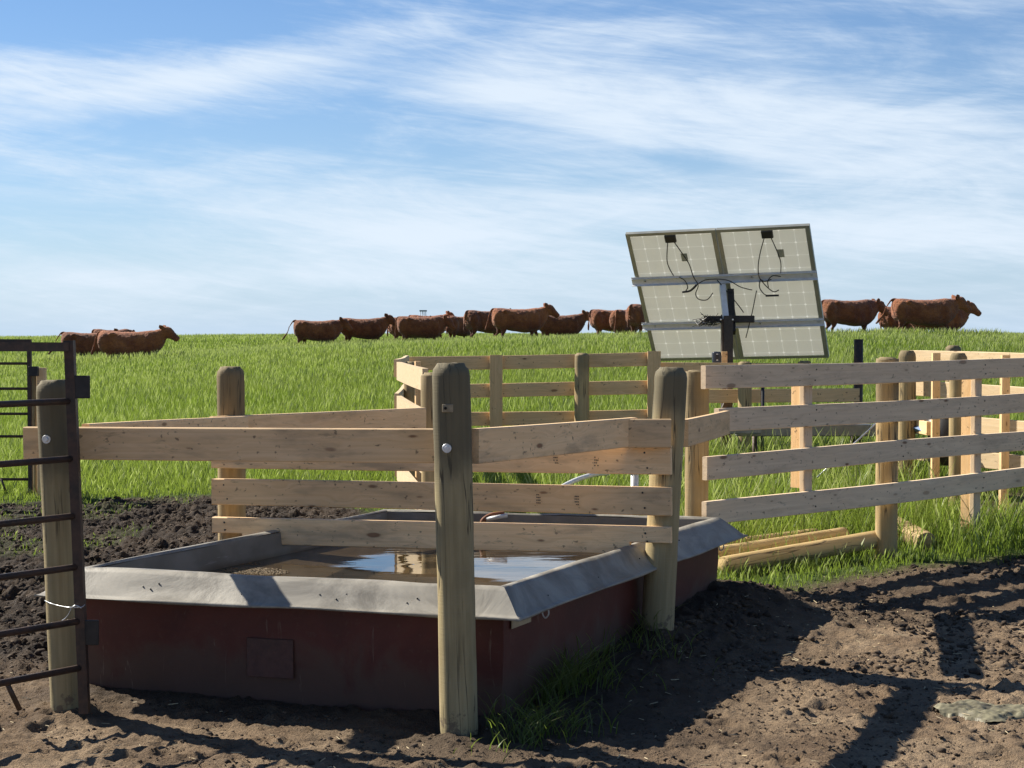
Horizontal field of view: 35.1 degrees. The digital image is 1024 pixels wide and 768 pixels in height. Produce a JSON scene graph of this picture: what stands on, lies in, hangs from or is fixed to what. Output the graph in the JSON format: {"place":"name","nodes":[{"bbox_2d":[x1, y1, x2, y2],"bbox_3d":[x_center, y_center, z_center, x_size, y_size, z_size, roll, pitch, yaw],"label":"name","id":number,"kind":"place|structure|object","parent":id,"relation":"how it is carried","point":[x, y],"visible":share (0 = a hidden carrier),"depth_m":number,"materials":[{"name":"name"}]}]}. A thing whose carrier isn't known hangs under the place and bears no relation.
{"place":"outdoors","nodes":[
{"label":"outdoors","id":0,"kind":"place"},
{"bbox_2d":[0,341,1023,767],"bbox_3d":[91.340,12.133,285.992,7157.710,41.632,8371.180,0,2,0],"label":"ground","id":1,"kind":"structure","parent":0,"point":[146,725],"depth_m":7.01,"materials":[{"name":"soil"}]},
{"bbox_2d":[29,366,46,495],"bbox_3d":[-4.474,0.545,15.309,0.173,1.427,0.260,0,2,0],"label":"gate post","id":2,"kind":"object","parent":1,"relation":"on","point":[38,374],"visible":0.42,"depth_m":15.29,"materials":[{"name":"wood"}]},
{"bbox_2d":[0,339,32,492],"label":"steel gate","id":3,"kind":"structure","parent":2,"relation":"attached to","point":[28,413],"depth_m":15.20,"materials":[{"name":"black metal"}]},
{"bbox_2d":[0,340,98,713],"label":"steel gate","id":4,"kind":"structure","parent":1,"relation":"on","point":[86,630],"depth_m":6.70,"materials":[{"name":"black metal"}]},
{"bbox_2d":[48,328,122,355],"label":"cow","id":5,"kind":"object","parent":1,"relation":"on","point":[84,342],"visible":0.42,"depth_m":55.16},
{"bbox_2d":[91,329,134,332],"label":"cow","id":6,"kind":"object","parent":1,"relation":"on","point":[97,330],"visible":0.13,"depth_m":58.77},
{"bbox_2d":[91,325,179,357],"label":"cow","id":7,"kind":"object","parent":1,"relation":"on","point":[114,342],"visible":0.78,"depth_m":51.21},
{"bbox_2d":[282,317,352,343],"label":"cow","id":8,"kind":"object","parent":1,"relation":"on","point":[319,331],"visible":0.89,"depth_m":62.69},
{"bbox_2d":[341,313,396,340],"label":"cow","id":9,"kind":"object","parent":1,"relation":"on","point":[372,328],"visible":0.81,"depth_m":63.69},
{"bbox_2d":[23,362,729,736],"bbox_3d":[-0.438,0.713,8.249,2.639,1.706,3.572,0,2,15],"label":"wooden fence","id":10,"kind":"object","parent":1,"relation":"on","point":[453,448],"visible":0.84,"depth_m":7.92,"materials":[{"name":"wood"}]},
{"bbox_2d":[44,600,84,619],"bbox_3d":[-1.888,0.947,6.777,0.261,0.073,0.057,1,2,34],"label":"tie wire","id":11,"kind":"object","parent":10,"relation":"attached to","point":[66,607],"visible":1,"depth_m":6.72,"materials":[{"name":"silver metal"}]},
{"bbox_2d":[34,509,747,715],"bbox_3d":[-0.380,1.124,8.282,2.212,0.694,3.455,1,2,25],"label":"water trough","id":12,"kind":"object","parent":1,"relation":"on","point":[181,619],"visible":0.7,"depth_m":7.07,"materials":[{"name":"red metal"}]},
{"bbox_2d":[207,542,634,585],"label":"water","id":13,"kind":"structure","parent":12,"relation":"in","point":[491,567],"depth_m":8.32,"materials":[{"name":"liquid"}]},
{"bbox_2d":[223,562,288,574],"bbox_3d":[-0.784,0.944,7.568,0.303,0.004,1.978,-2,2,-43],"label":"scum","id":14,"kind":"object","parent":13,"relation":"on","point":[250,570],"visible":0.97,"depth_m":8.06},
{"bbox_2d":[387,316,431,338],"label":"cow","id":15,"kind":"object","parent":1,"relation":"on","point":[390,329],"visible":0.2,"depth_m":65.52},
{"bbox_2d":[394,355,434,509],"bbox_3d":[-0.840,0.607,13.196,0.259,1.630,6.632,0,2,-5],"label":"pen fence","id":16,"kind":"object","parent":1,"relation":"on","point":[415,389],"visible":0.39,"depth_m":11.41,"materials":[{"name":"beige wood"}]},
{"bbox_2d":[395,315,455,340],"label":"cow","id":17,"kind":"object","parent":1,"relation":"on","point":[433,327],"visible":0.94,"depth_m":61.69},
{"bbox_2d":[408,311,454,338],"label":"cow","id":18,"kind":"object","parent":1,"relation":"on","point":[448,313],"visible":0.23,"depth_m":67.92},
{"bbox_2d":[445,316,470,337],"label":"cow","id":19,"kind":"object","parent":1,"relation":"on","point":[458,330],"visible":0.48,"depth_m":66.50},
{"bbox_2d":[463,308,510,337],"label":"cow","id":20,"kind":"object","parent":1,"relation":"on","point":[474,321],"visible":0.55,"depth_m":58.95},
{"bbox_2d":[0,326,1023,591],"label":"pasture grass","id":21,"kind":"structure","parent":1,"relation":"on","point":[162,392],"depth_m":26.13,"materials":[{"name":"green plant"}]},
{"bbox_2d":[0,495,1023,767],"bbox_3d":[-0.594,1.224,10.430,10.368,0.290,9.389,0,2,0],"label":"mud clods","id":22,"kind":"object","parent":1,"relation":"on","point":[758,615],"visible":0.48,"depth_m":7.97,"materials":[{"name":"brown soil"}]},
{"bbox_2d":[2,555,1022,767],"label":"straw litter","id":23,"kind":"object","parent":1,"relation":"on","point":[630,700],"visible":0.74,"depth_m":6.96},
{"bbox_2d":[485,303,559,335],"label":"cow","id":24,"kind":"object","parent":1,"relation":"on","point":[531,321],"visible":0.95,"depth_m":55.69},
{"bbox_2d":[409,351,660,426],"bbox_3d":[0.228,0.416,16.519,2.578,1.499,0.256,0,2,0],"label":"pen fence","id":25,"kind":"object","parent":1,"relation":"on","point":[580,389],"visible":0.52,"depth_m":16.55,"materials":[{"name":"brown wood"}]},
{"bbox_2d":[540,310,588,335],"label":"cow","id":26,"kind":"object","parent":1,"relation":"on","point":[568,324],"visible":0.66,"depth_m":63.67},
{"bbox_2d":[561,474,608,484],"bbox_3d":[0.548,0.707,12.073,0.059,0.075,1.178,1,2,20],"label":"white pipe","id":27,"kind":"object","parent":1,"relation":"on","point":[577,479],"visible":0.62,"depth_m":11.91,"materials":[{"name":"plastic"}]},
{"bbox_2d":[453,600,723,761],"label":"trough grass","id":28,"kind":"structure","parent":1,"relation":"on","point":[569,675],"depth_m":6.98,"materials":[{"name":"green plant"}]},
{"bbox_2d":[588,309,625,332],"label":"cow","id":29,"kind":"object","parent":1,"relation":"on","point":[598,319],"visible":0.46,"depth_m":58.56},
{"bbox_2d":[609,310,638,333],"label":"cow","id":30,"kind":"object","parent":1,"relation":"on","point":[617,321],"visible":0.46,"depth_m":56.33},
{"bbox_2d":[625,304,644,333],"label":"cow","id":31,"kind":"object","parent":1,"relation":"on","point":[634,315],"visible":0.28,"depth_m":52.31},
{"bbox_2d":[631,474,638,485],"bbox_3d":[0.872,0.926,11.534,0.068,0.606,0.068,0,2,0],"label":"white pipe","id":32,"kind":"object","parent":1,"relation":"on","point":[634,479],"visible":0.13,"depth_m":11.50,"materials":[{"name":"plastic"}]},
{"bbox_2d":[625,223,828,450],"bbox_3d":[2.309,-0.329,17.545,2.043,2.708,1.192,1,2,21],"label":"solar array","id":33,"kind":"object","parent":1,"relation":"on","point":[724,295],"visible":0.98,"depth_m":17.49,"materials":[{"name":"laminate"}]},
{"bbox_2d":[661,361,859,452],"bbox_3d":[2.571,0.448,16.748,2.129,1.374,0.336,0,2,-9],"label":"pen fence","id":34,"kind":"object","parent":1,"relation":"on","point":[744,397],"visible":0.31,"depth_m":16.80,"materials":[{"name":"brown wood"}]},
{"bbox_2d":[761,387,764,451],"bbox_3d":[2.545,0.516,16.473,0.033,0.964,0.033,1,2,22],"label":"steel rod","id":35,"kind":"object","parent":1,"relation":"on","point":[762,397],"visible":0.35,"depth_m":16.45,"materials":[{"name":"grey metal"}]},
{"bbox_2d":[724,528,818,544],"bbox_3d":[1.768,1.098,11.313,1.050,0.103,0.103,-2,2,-38],"label":"peeled pole","id":36,"kind":"object","parent":1,"relation":"on","point":[774,536],"visible":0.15,"depth_m":11.31,"materials":[{"name":"beige wood"}]},
{"bbox_2d":[718,527,848,556],"bbox_3d":[1.827,1.100,11.063,1.273,0.118,0.114,-4,2,-36],"label":"peeled pole","id":37,"kind":"object","parent":1,"relation":"on","point":[762,544],"visible":0.34,"depth_m":11.01,"materials":[{"name":"beige wood"}]},
{"bbox_2d":[718,530,877,573],"bbox_3d":[1.939,1.114,10.763,1.402,0.126,0.129,-5,2,-32],"label":"peeled pole","id":38,"kind":"object","parent":1,"relation":"on","point":[824,547],"visible":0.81,"depth_m":10.69,"materials":[{"name":"beige wood"}]},
{"bbox_2d":[730,423,875,477],"bbox_3d":[3.023,0.600,14.932,2.164,0.648,2.059,-1,2,-28],"label":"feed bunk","id":39,"kind":"object","parent":1,"relation":"on","point":[861,430],"visible":0.26,"depth_m":15.46,"materials":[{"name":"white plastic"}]},
{"bbox_2d":[685,357,1023,559],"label":"board fence","id":40,"kind":"object","parent":1,"relation":"on","point":[802,415],"visible":0.88,"depth_m":10.65,"materials":[{"name":"wood"}]},
{"bbox_2d":[821,298,888,331],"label":"cow","id":41,"kind":"object","parent":1,"relation":"on","point":[862,313],"visible":0.86,"depth_m":51.17},
{"bbox_2d":[854,339,862,442],"bbox_3d":[3.633,0.240,17.015,0.096,1.419,0.096,0,2,0],"label":"steel post","id":42,"kind":"object","parent":1,"relation":"on","point":[858,350],"visible":0.34,"depth_m":16.96,"materials":[{"name":"black metal"}]},
{"bbox_2d":[878,307,912,329],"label":"cow","id":43,"kind":"object","parent":1,"relation":"on","point":[889,321],"visible":0.16,"depth_m":54.49},
{"bbox_2d":[897,517,935,551],"bbox_3d":[2.866,1.081,11.637,0.148,0.157,0.609,30,2,-9],"label":"timber offcut","id":44,"kind":"object","parent":1,"relation":"on","point":[928,542],"visible":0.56,"depth_m":11.42,"materials":[{"name":"beige wood"}]},
{"bbox_2d":[876,294,971,329],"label":"cow","id":45,"kind":"object","parent":1,"relation":"on","point":[936,313],"visible":0.87,"depth_m":49.18},
{"bbox_2d":[926,418,948,465],"bbox_3d":[3.895,0.489,14.472,0.422,0.460,0.423,0,2,0],"label":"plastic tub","id":46,"kind":"object","parent":1,"relation":"on","point":[944,430],"visible":0.02,"depth_m":14.31,"materials":[{"name":"black plastic"}]},
{"bbox_2d":[911,300,981,331],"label":"cow","id":47,"kind":"object","parent":1,"relation":"on","point":[960,319],"visible":0.23,"depth_m":52.73},
{"bbox_2d":[898,345,1023,511],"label":"pen fence","id":48,"kind":"object","parent":1,"relation":"on","point":[953,389],"visible":0.47,"depth_m":14.01,"materials":[{"name":"beige wood"}]},
{"bbox_2d":[913,426,922,434],"bbox_3d":[3.691,0.403,14.719,0.143,0.132,0.500,0,2,0],"label":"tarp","id":49,"kind":"object","parent":48,"relation":"attached to","point":[917,429],"visible":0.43,"depth_m":14.59,"materials":[{"name":"blue plastic"}]},
{"bbox_2d":[916,420,930,434],"bbox_3d":[3.678,0.383,14.768,0.043,0.123,0.900,0,1,0],"label":"plank","id":50,"kind":"object","parent":48,"relation":"attached to","point":[925,427],"visible":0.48,"depth_m":14.39,"materials":[{"name":"beige wood"}]},
{"bbox_2d":[933,699,1023,722],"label":"cow pat","id":51,"kind":"object","parent":1,"relation":"on","point":[977,710],"visible":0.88,"depth_m":6.76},
{"bbox_2d":[0,0,1023,336],"label":"sky","id":52,"kind":"structure","parent":0,"point":[189,167],"materials":[{"name":"blue"}]}
]}

